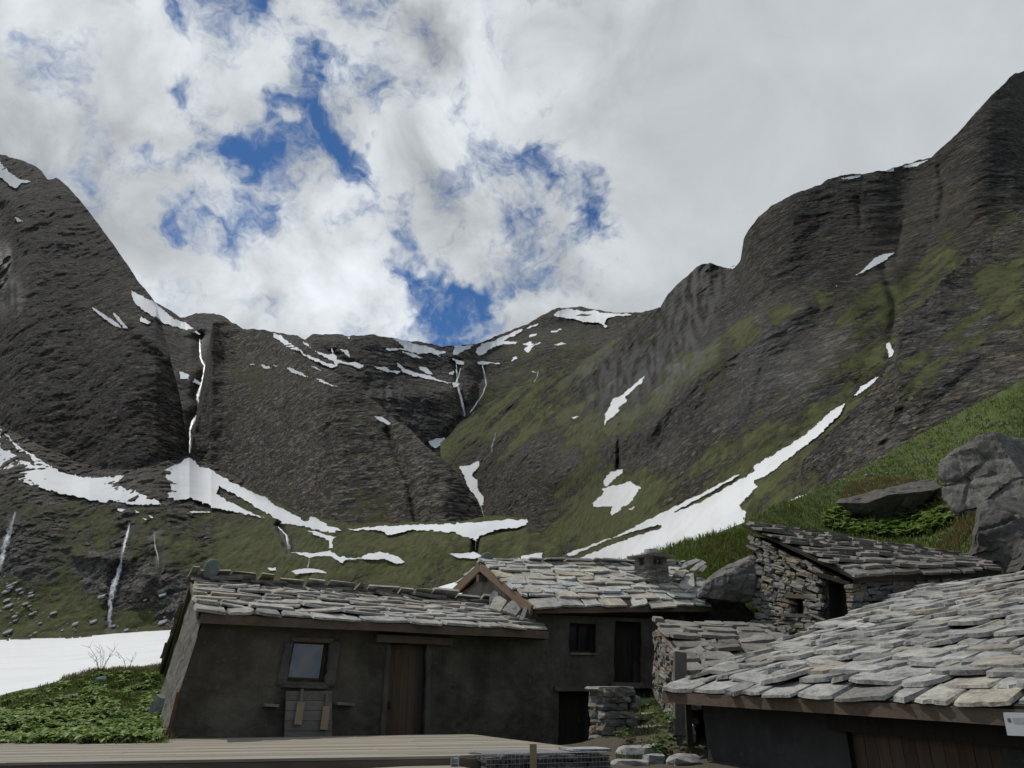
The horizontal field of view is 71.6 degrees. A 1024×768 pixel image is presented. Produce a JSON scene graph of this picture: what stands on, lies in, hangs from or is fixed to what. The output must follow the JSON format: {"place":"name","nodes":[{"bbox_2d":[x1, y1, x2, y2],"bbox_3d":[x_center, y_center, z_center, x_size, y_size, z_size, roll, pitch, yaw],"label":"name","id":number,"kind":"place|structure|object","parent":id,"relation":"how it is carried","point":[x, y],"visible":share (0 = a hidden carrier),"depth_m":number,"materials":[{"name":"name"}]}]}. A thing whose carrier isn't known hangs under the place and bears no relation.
{"place":"outdoors","nodes":[
{"label":"outdoors","id":0,"kind":"place"},
{"bbox_2d":[0,636,91,640],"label":"ground","id":1,"kind":"structure","parent":0,"point":[30,639],"depth_m":249.33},
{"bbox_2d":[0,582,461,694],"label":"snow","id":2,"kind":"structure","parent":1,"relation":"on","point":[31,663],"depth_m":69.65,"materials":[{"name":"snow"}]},
{"bbox_2d":[0,154,188,469],"bbox_3d":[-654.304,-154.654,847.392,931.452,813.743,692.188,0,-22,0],"label":"mountain","id":3,"kind":"structure","parent":0,"point":[82,381],"depth_m":517.03,"materials":[{"name":"stone"}]},
{"bbox_2d":[0,162,29,187],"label":"snow","id":4,"kind":"structure","parent":3,"relation":"on","point":[10,179],"depth_m":865.09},
{"bbox_2d":[93,308,120,327],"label":"snow","id":5,"kind":"structure","parent":3,"relation":"on","point":[113,322],"depth_m":529.75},
{"bbox_2d":[131,290,159,323],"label":"snow","id":6,"kind":"structure","parent":3,"relation":"on","point":[147,305],"depth_m":535.13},
{"bbox_2d":[113,313,126,327],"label":"snow","id":7,"kind":"structure","parent":0,"point":[119,320],"depth_m":519.55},
{"bbox_2d":[189,339,204,448],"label":"waterfall","id":8,"kind":"structure","parent":0,"point":[198,394],"depth_m":1269.50,"materials":[{"name":"white liquid"}]},
{"bbox_2d":[0,426,570,638],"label":"mountain","id":9,"kind":"structure","parent":0,"point":[67,553],"depth_m":304.05,"materials":[{"name":"plant"}]},
{"bbox_2d":[0,512,15,566],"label":"waterfall","id":10,"kind":"structure","parent":9,"relation":"on","point":[4,545],"depth_m":330.65,"materials":[{"name":"white liquid"}]},
{"bbox_2d":[0,428,159,504],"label":"snow","id":11,"kind":"structure","parent":9,"relation":"on","point":[49,478],"depth_m":383.41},
{"bbox_2d":[0,576,173,636],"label":"rubble","id":12,"kind":"object","parent":9,"relation":"on","point":[11,586],"visible":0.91,"depth_m":290.89,"materials":[{"name":"stone"}]},
{"bbox_2d":[108,524,129,626],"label":"waterfall","id":13,"kind":"structure","parent":9,"relation":"on","point":[114,581],"depth_m":294.87,"materials":[{"name":"white liquid"}]},
{"bbox_2d":[309,531,333,547],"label":"snow","id":14,"kind":"structure","parent":9,"relation":"on","point":[329,538],"depth_m":266.20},
{"bbox_2d":[166,458,527,540],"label":"snow","id":15,"kind":"structure","parent":9,"relation":"on","point":[190,477],"depth_m":349.83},
{"bbox_2d":[292,550,403,563],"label":"snow","id":16,"kind":"structure","parent":9,"relation":"on","point":[385,556],"depth_m":239.49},
{"bbox_2d":[521,553,542,558],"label":"snow","id":17,"kind":"structure","parent":9,"relation":"on","point":[537,555],"depth_m":191.58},
{"bbox_2d":[287,367,307,376],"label":"snow","id":18,"kind":"structure","parent":0,"point":[294,371],"depth_m":383.94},
{"bbox_2d":[292,568,325,573],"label":"snow","id":19,"kind":"structure","parent":0,"point":[305,570],"depth_m":254.79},
{"bbox_2d":[190,320,483,523],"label":"mountain","id":20,"kind":"structure","parent":0,"point":[309,445],"depth_m":331.86,"materials":[{"name":"stone"}]},
{"bbox_2d":[0,674,752,767],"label":"ground","id":21,"kind":"structure","parent":0,"point":[613,743],"depth_m":11.85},
{"bbox_2d":[49,693,77,702],"bbox_3d":[-9.234,6.492,14.635,0.451,0.220,0.416,5,-23,-11],"label":"stone","id":22,"kind":"object","parent":21,"relation":"on","point":[70,696],"visible":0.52,"depth_m":14.50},
{"bbox_2d":[0,670,166,743],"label":"dock leaves","id":23,"kind":"object","parent":21,"relation":"on","point":[142,729],"visible":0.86,"depth_m":12.13,"materials":[{"name":"green plant"}]},
{"bbox_2d":[0,664,174,743],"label":"grass","id":24,"kind":"structure","parent":21,"relation":"on","point":[128,700],"depth_m":14.92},
{"bbox_2d":[95,676,106,681],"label":"stone","id":25,"kind":"object","parent":24,"relation":"on","point":[102,678],"visible":1,"depth_m":16.19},
{"bbox_2d":[83,643,117,670],"bbox_3d":[-10.243,6.822,17.628,0.859,0.820,0.352,2,-22,-5],"label":"shrub","id":26,"kind":"object","parent":21,"relation":"on","point":[100,657],"visible":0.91,"depth_m":17.61,"materials":[{"name":"brown plant"}]},
{"bbox_2d":[62,662,160,680],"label":"dry grass","id":27,"kind":"structure","parent":21,"relation":"on","point":[112,668],"depth_m":17.68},
{"bbox_2d":[116,651,135,671],"bbox_3d":[-9.581,6.884,17.547,0.480,0.554,0.170,4,-23,-8],"label":"shrub","id":28,"kind":"object","parent":21,"relation":"on","point":[127,659],"visible":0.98,"depth_m":17.56,"materials":[{"name":"brown plant"}]},
{"bbox_2d":[148,694,164,715],"bbox_3d":[-6.580,6.082,13.183,0.407,0.606,0.334,0,-22,0],"label":"stone","id":29,"kind":"object","parent":21,"relation":"on","point":[158,703],"visible":0.34,"depth_m":13.09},
{"bbox_2d":[166,692,180,738],"bbox_3d":[-5.240,5.194,10.931,0.054,0.819,0.273,3,-22,-7],"label":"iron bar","id":30,"kind":"object","parent":21,"relation":"on","point":[172,718],"visible":0.64,"depth_m":10.97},
{"bbox_2d":[0,734,597,767],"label":"deck","id":31,"kind":"structure","parent":21,"relation":"on","point":[381,751],"depth_m":8.93,"materials":[{"name":"brown wood"}]},
{"bbox_2d":[558,747,611,751],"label":"stone slab","id":32,"kind":"structure","parent":31,"relation":"on","point":[583,749],"depth_m":9.18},
{"bbox_2d":[158,566,554,744],"bbox_3d":[-3.204,6.215,15.143,7.996,4.019,5.651,11,-25,-26],"label":"plaster hut","id":33,"kind":"object","parent":21,"relation":"on","point":[242,653],"visible":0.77,"depth_m":13.15,"materials":[{"name":"paint"}]},
{"bbox_2d":[203,559,219,578],"bbox_3d":[-5.991,3.693,14.159,0.301,0.390,0.155,7,-23,-16],"label":"stone","id":34,"kind":"object","parent":33,"relation":"on","point":[211,567],"visible":1,"depth_m":14.10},
{"bbox_2d":[284,689,331,736],"bbox_3d":[-3.440,5.619,12.043,0.844,0.822,0.147,13,-26,-28],"label":"shutter","id":35,"kind":"object","parent":33,"relation":"attached to","point":[308,713],"visible":0.95,"depth_m":12.04,"materials":[{"name":"grey wood"}]},
{"bbox_2d":[287,637,333,680],"bbox_3d":[-3.610,4.888,12.552,0.812,0.765,0.190,12,-25,-27],"label":"window","id":36,"kind":"structure","parent":33,"relation":"in","point":[307,661],"depth_m":12.58,"materials":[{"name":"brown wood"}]},
{"bbox_2d":[385,644,422,734],"bbox_3d":[-2.023,5.718,13.221,0.773,1.625,0.145,13,-26,-29],"label":"door","id":37,"kind":"structure","parent":33,"relation":"in","point":[404,704],"depth_m":13.24,"materials":[{"name":"brown wood"}]},
{"bbox_2d":[489,590,497,606],"bbox_3d":[-0.407,4.861,15.978,0.215,0.432,0.192,0,-22,0],"label":"stone slab","id":38,"kind":"object","parent":33,"relation":"on","point":[494,593],"depth_m":16.00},
{"bbox_2d":[489,596,507,612],"bbox_3d":[-0.296,4.885,15.720,0.319,0.402,0.377,-9,-24,20],"label":"stone slab","id":39,"kind":"object","parent":33,"relation":"on","point":[498,604],"depth_m":15.67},
{"bbox_2d":[502,600,522,616],"bbox_3d":[0.013,4.861,15.337,0.371,0.400,0.350,-13,-26,28],"label":"stone slab","id":40,"kind":"object","parent":33,"relation":"on","point":[512,608],"depth_m":15.27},
{"bbox_2d":[519,607,527,621],"bbox_3d":[0.243,4.827,14.883,0.104,0.307,0.281,-11,-25,26],"label":"stone slab","id":41,"kind":"object","parent":33,"relation":"on","point":[523,614],"depth_m":14.84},
{"bbox_2d":[382,765,465,767],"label":"deck step","id":42,"kind":"object","parent":21,"relation":"on","point":[437,766],"visible":0.8,"depth_m":8.30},
{"bbox_2d":[450,755,459,766],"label":"post bracket","id":43,"kind":"object","parent":42,"relation":"on","point":[454,760],"visible":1,"depth_m":8.43,"materials":[{"name":"metal"}]},
{"bbox_2d":[468,749,610,767],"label":"gabion","id":44,"kind":"object","parent":21,"relation":"on","point":[512,758],"visible":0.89,"depth_m":8.79,"materials":[{"name":"stone"}]},
{"bbox_2d":[530,743,536,767],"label":"post stub","id":45,"kind":"object","parent":44,"relation":"on","point":[533,755],"visible":1,"depth_m":8.61,"materials":[{"name":"brown wood"}]},
{"bbox_2d":[453,553,711,744],"bbox_3d":[2.157,6.619,17.596,6.272,4.909,4.264,12,-25,-26],"label":"gabled hut","id":46,"kind":"object","parent":21,"relation":"on","point":[595,615],"visible":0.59,"depth_m":16.25,"materials":[{"name":"grey paint"}]},
{"bbox_2d":[480,552,492,562],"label":"stone","id":47,"kind":"object","parent":46,"relation":"on","point":[486,555],"visible":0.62,"depth_m":17.63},
{"bbox_2d":[558,692,585,744],"bbox_3d":[1.207,7.151,15.013,0.912,1.194,0.095,12,-25,-26],"label":"lower door","id":48,"kind":"structure","parent":46,"relation":"in","point":[571,727],"depth_m":15.06,"materials":[{"name":"brown wood"}]},
{"bbox_2d":[569,624,596,654],"bbox_3d":[1.534,5.620,15.668,0.817,0.680,0.279,13,-25,-28],"label":"window","id":49,"kind":"structure","parent":46,"relation":"in","point":[580,635],"depth_m":15.77,"materials":[{"name":"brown wood"}]},
{"bbox_2d":[614,622,634,682],"bbox_3d":[2.510,6.155,16.297,0.948,1.304,0.127,13,-25,-28],"label":"upper door","id":50,"kind":"structure","parent":46,"relation":"in","point":[624,632],"depth_m":16.32,"materials":[{"name":"brown wood"}]},
{"bbox_2d":[644,549,658,552],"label":"stone","id":51,"kind":"object","parent":46,"relation":"on","point":[650,550],"visible":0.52,"depth_m":18.54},
{"bbox_2d":[672,571,686,578],"bbox_3d":[4.374,4.986,18.549,0.273,0.248,0.462,-13,-26,29],"label":"stone slab","id":52,"kind":"object","parent":46,"relation":"on","point":[679,574],"depth_m":18.48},
{"bbox_2d":[679,572,694,592],"bbox_3d":[4.550,5.157,18.325,0.382,0.672,1.089,-12,-25,27],"label":"stone slab","id":53,"kind":"object","parent":46,"relation":"on","point":[687,582],"depth_m":18.27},
{"bbox_2d":[679,559,700,569],"bbox_3d":[4.756,4.850,19.076,0.761,0.356,0.171,10,-24,-23],"label":"stone slab","id":54,"kind":"object","parent":46,"relation":"on","point":[686,564],"depth_m":19.05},
{"bbox_2d":[689,560,705,571],"bbox_3d":[4.912,4.827,18.823,0.621,0.359,0.152,14,-26,-31],"label":"stone slab","id":55,"kind":"object","parent":46,"relation":"on","point":[697,566],"depth_m":18.78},
{"bbox_2d":[690,587,706,605],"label":"stone slab","id":56,"kind":"structure","parent":46,"relation":"on","point":[703,601],"depth_m":17.48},
{"bbox_2d":[696,577,705,587],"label":"stone slab","id":57,"kind":"object","parent":46,"relation":"on","point":[700,581],"depth_m":18.40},
{"bbox_2d":[698,565,707,573],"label":"stone slab","id":58,"kind":"object","parent":46,"relation":"on","point":[703,568],"depth_m":18.61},
{"bbox_2d":[584,686,640,739],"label":"stone pillar","id":59,"kind":"structure","parent":21,"relation":"on","point":[611,708],"depth_m":12.70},
{"bbox_2d":[613,726,641,738],"bbox_3d":[1.863,5.827,11.852,0.492,0.219,0.421,14,-26,-30],"label":"dock plant","id":60,"kind":"object","parent":21,"relation":"on","point":[621,731],"visible":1,"depth_m":11.90,"materials":[{"name":"green plant"}]},
{"bbox_2d":[610,759,648,765],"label":"stone","id":61,"kind":"object","parent":21,"relation":"on","point":[634,762],"visible":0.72,"depth_m":10.15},
{"bbox_2d":[615,743,664,758],"bbox_3d":[2.034,5.827,11.227,0.801,0.217,0.531,0,-22,0],"label":"stone","id":62,"kind":"object","parent":21,"relation":"on","point":[630,750],"visible":0.6,"depth_m":11.06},
{"bbox_2d":[634,698,667,731],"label":"stone steps","id":63,"kind":"structure","parent":21,"relation":"on","point":[640,717],"depth_m":13.51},
{"bbox_2d":[642,753,665,763],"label":"stone","id":64,"kind":"object","parent":21,"relation":"on","point":[655,758],"visible":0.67,"depth_m":10.55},
{"bbox_2d":[655,711,675,732],"bbox_3d":[2.748,5.574,11.875,0.662,0.511,1.074,0,-22,0],"label":"dock plant","id":65,"kind":"object","parent":21,"relation":"on","point":[667,716],"visible":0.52,"depth_m":11.79,"materials":[{"name":"green plant"}]},
{"bbox_2d":[668,721,673,733],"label":"stone","id":66,"kind":"object","parent":21,"relation":"on","point":[672,729],"visible":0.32,"depth_m":11.84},
{"bbox_2d":[666,753,699,765],"bbox_3d":[2.474,5.474,10.285,0.455,0.219,0.418,0,-22,0],"label":"stone","id":67,"kind":"object","parent":21,"relation":"on","point":[676,759],"visible":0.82,"depth_m":10.17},
{"bbox_2d":[685,723,695,741],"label":"stone","id":68,"kind":"object","parent":21,"relation":"on","point":[694,735],"visible":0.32,"depth_m":11.23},
{"bbox_2d":[652,616,786,745],"bbox_3d":[4.131,5.331,13.211,3.039,2.214,3.985,0,-22,0],"label":"lean to","id":69,"kind":"object","parent":21,"relation":"on","point":[683,649],"visible":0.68,"depth_m":13.66,"materials":[{"name":"grey stone"}]},
{"bbox_2d":[685,600,755,625],"bbox_3d":[5.422,6.037,18.574,1.882,1.323,1.237,0,-22,0],"label":"boulder","id":70,"kind":"object","parent":21,"relation":"on","point":[721,611],"visible":0.25,"depth_m":18.10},
{"bbox_2d":[662,570,1023,767],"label":"front hut","id":71,"kind":"object","parent":21,"relation":"on","point":[927,675],"visible":1,"depth_m":9.28,"materials":[{"name":"grey stone"}]},
{"bbox_2d":[852,732,1003,767],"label":"plank door","id":72,"kind":"structure","parent":71,"relation":"in","point":[871,750],"depth_m":8.07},
{"bbox_2d":[1003,712,1023,735],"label":"notice","id":73,"kind":"object","parent":71,"relation":"attached to","point":[1014,723],"visible":1,"depth_m":6.82,"materials":[{"name":"paper"}]},
{"bbox_2d":[742,521,1001,637],"bbox_3d":[9.266,4.923,17.203,6.883,3.346,3.374,10,-24,-22],"label":"stone hut","id":74,"kind":"object","parent":21,"relation":"on","point":[806,578],"visible":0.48,"depth_m":16.13,"materials":[{"name":"grey stone"}]},
{"bbox_2d":[840,584,851,616],"bbox_3d":[7.239,4.754,15.071,0.228,1.249,0.632,9,-24,-21],"label":"door","id":75,"kind":"structure","parent":74,"relation":"in","point":[844,611],"depth_m":15.31,"materials":[{"name":"brown wood"}]},
{"bbox_2d":[375,416,389,424],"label":"snow","id":76,"kind":"structure","parent":0,"point":[381,418],"depth_m":310.20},
{"bbox_2d":[155,302,659,456],"bbox_3d":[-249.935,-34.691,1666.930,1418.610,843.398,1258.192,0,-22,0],"label":"mountain","id":77,"kind":"structure","parent":0,"point":[424,410],"depth_m":1502.21,"materials":[{"name":"stone"}]},
{"bbox_2d":[156,304,199,334],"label":"snow","id":78,"kind":"structure","parent":77,"relation":"on","point":[165,317],"depth_m":1610.22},
{"bbox_2d":[179,372,200,384],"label":"snow","id":79,"kind":"structure","parent":77,"relation":"on","point":[183,375],"depth_m":1294.79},
{"bbox_2d":[274,333,335,367],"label":"snow","id":80,"kind":"structure","parent":77,"relation":"on","point":[281,339],"depth_m":1514.63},
{"bbox_2d":[303,342,362,367],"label":"snow","id":81,"kind":"structure","parent":77,"relation":"on","point":[332,357],"depth_m":1423.69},
{"bbox_2d":[340,349,349,356],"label":"snow","id":82,"kind":"structure","parent":77,"relation":"on","point":[346,352],"depth_m":1452.85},
{"bbox_2d":[375,366,400,373],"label":"snow","id":83,"kind":"structure","parent":77,"relation":"on","point":[386,369],"depth_m":1418.75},
{"bbox_2d":[402,351,421,357],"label":"snow","id":84,"kind":"structure","parent":77,"relation":"on","point":[412,354],"depth_m":1533.74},
{"bbox_2d":[397,363,450,383],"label":"snow","id":85,"kind":"structure","parent":77,"relation":"on","point":[425,376],"depth_m":1456.04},
{"bbox_2d":[419,367,431,373],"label":"snow","id":86,"kind":"structure","parent":77,"relation":"on","point":[425,370],"depth_m":1498.70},
{"bbox_2d":[452,358,464,364],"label":"snow","id":87,"kind":"structure","parent":77,"relation":"on","point":[459,362],"depth_m":1574.22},
{"bbox_2d":[456,365,464,414],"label":"waterfall","id":88,"kind":"structure","parent":77,"relation":"on","point":[460,393],"depth_m":1408.44,"materials":[{"name":"white liquid"}]},
{"bbox_2d":[453,345,471,354],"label":"snow","id":89,"kind":"structure","parent":77,"relation":"on","point":[457,350],"depth_m":1636.74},
{"bbox_2d":[476,329,521,355],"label":"snow","id":90,"kind":"structure","parent":77,"relation":"on","point":[483,348],"depth_m":1861.16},
{"bbox_2d":[523,341,540,351],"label":"snow","id":91,"kind":"structure","parent":77,"relation":"on","point":[529,347],"depth_m":1726.91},
{"bbox_2d":[554,308,629,327],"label":"snow","id":92,"kind":"structure","parent":77,"relation":"on","point":[597,316],"depth_m":2028.98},
{"bbox_2d":[386,338,445,356],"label":"snow","id":93,"kind":"structure","parent":0,"point":[412,347],"depth_m":1568.13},
{"bbox_2d":[428,437,444,447],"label":"snow","id":94,"kind":"structure","parent":0,"point":[435,443],"depth_m":1265.91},
{"bbox_2d":[449,552,480,558],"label":"snow","id":95,"kind":"structure","parent":0,"point":[472,555],"depth_m":207.58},
{"bbox_2d":[478,361,499,364],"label":"snow","id":96,"kind":"structure","parent":0,"point":[482,362],"depth_m":1666.44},
{"bbox_2d":[616,693,691,763],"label":"grass","id":97,"kind":"structure","parent":0,"point":[652,730],"depth_m":12.49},
{"bbox_2d":[641,732,703,753],"bbox_3d":[2.485,5.560,10.963,0.814,0.289,0.712,-10,-25,24],"label":"dock plant","id":98,"kind":"object","parent":97,"relation":"on","point":[662,742],"visible":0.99,"depth_m":11.05,"materials":[{"name":"green plant"}]},
{"bbox_2d":[440,71,1023,557],"bbox_3d":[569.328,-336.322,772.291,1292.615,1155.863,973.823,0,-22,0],"label":"mountain","id":99,"kind":"structure","parent":0,"point":[782,333],"depth_m":259.71,"materials":[{"name":"stone"}]},
{"bbox_2d":[459,461,483,505],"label":"snow","id":100,"kind":"structure","parent":99,"relation":"on","point":[467,472],"depth_m":571.74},
{"bbox_2d":[592,469,640,514],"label":"snow","id":101,"kind":"structure","parent":99,"relation":"on","point":[617,497],"depth_m":285.54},
{"bbox_2d":[604,376,643,424],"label":"snow","id":102,"kind":"structure","parent":99,"relation":"on","point":[616,404],"depth_m":354.72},
{"bbox_2d":[567,403,844,558],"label":"snow","id":103,"kind":"structure","parent":99,"relation":"on","point":[722,509],"depth_m":184.07,"materials":[{"name":"snow"}]},
{"bbox_2d":[854,377,877,395],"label":"snow","id":104,"kind":"structure","parent":99,"relation":"on","point":[863,387],"depth_m":167.03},
{"bbox_2d":[886,342,893,356],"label":"snow","id":105,"kind":"structure","parent":99,"relation":"on","point":[890,350],"depth_m":175.42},
{"bbox_2d":[903,160,927,167],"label":"snow","id":106,"kind":"structure","parent":99,"relation":"on","point":[913,164],"depth_m":295.36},
{"bbox_2d":[621,377,1023,612],"bbox_3d":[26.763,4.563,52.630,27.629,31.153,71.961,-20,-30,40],"label":"hillside","id":107,"kind":"structure","parent":0,"point":[1004,392],"depth_m":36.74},
{"bbox_2d":[653,528,754,611],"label":"grass","id":108,"kind":"structure","parent":107,"relation":"on","point":[703,555],"depth_m":27.29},
{"bbox_2d":[696,556,756,603],"bbox_3d":[5.440,4.823,17.624,1.763,1.229,1.390,0,-22,0],"label":"boulder","id":109,"kind":"object","parent":107,"relation":"on","point":[735,582],"visible":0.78,"depth_m":17.08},
{"bbox_2d":[699,475,975,561],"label":"dry grass","id":110,"kind":"structure","parent":107,"relation":"on","point":[963,524],"depth_m":27.11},
{"bbox_2d":[835,479,940,519],"bbox_3d":[16.065,5.014,30.284,4.312,1.941,2.568,0,-22,0],"label":"boulder","id":111,"kind":"object","parent":107,"relation":"on","point":[887,502],"visible":0.79,"depth_m":29.57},
{"bbox_2d":[821,502,956,536],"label":"dock leaves","id":112,"kind":"object","parent":107,"relation":"on","point":[878,523],"visible":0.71,"depth_m":28.61,"materials":[{"name":"green plant"}]},
{"bbox_2d":[802,408,1021,497],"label":"flowers","id":113,"kind":"object","parent":107,"relation":"on","point":[911,456],"visible":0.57,"depth_m":36.08,"materials":[{"name":"white plant"}]},
{"bbox_2d":[865,415,1002,479],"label":"pebbles","id":114,"kind":"object","parent":107,"relation":"on","point":[923,460],"visible":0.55,"depth_m":37.05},
{"bbox_2d":[938,432,1023,517],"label":"boulder","id":115,"kind":"object","parent":107,"relation":"on","point":[974,472],"visible":0.77,"depth_m":25.60,"materials":[{"name":"stone"}]},
{"bbox_2d":[968,496,1023,573],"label":"boulder","id":116,"kind":"object","parent":107,"relation":"on","point":[998,533],"visible":0.58,"depth_m":20.86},
{"bbox_2d":[1006,539,1023,573],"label":"boulder","id":117,"kind":"object","parent":107,"relation":"on","point":[1016,564],"visible":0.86,"depth_m":19.62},
{"bbox_2d":[841,175,859,178],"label":"snow","id":118,"kind":"structure","parent":0,"point":[853,177],"depth_m":292.00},
{"bbox_2d":[856,253,892,274],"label":"snow","id":119,"kind":"structure","parent":0,"point":[877,260],"depth_m":234.13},
{"bbox_2d":[792,208,1023,498],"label":"mountain","id":120,"kind":"structure","parent":0,"point":[959,345],"depth_m":117.30,"materials":[{"name":"stone"}]}
]}

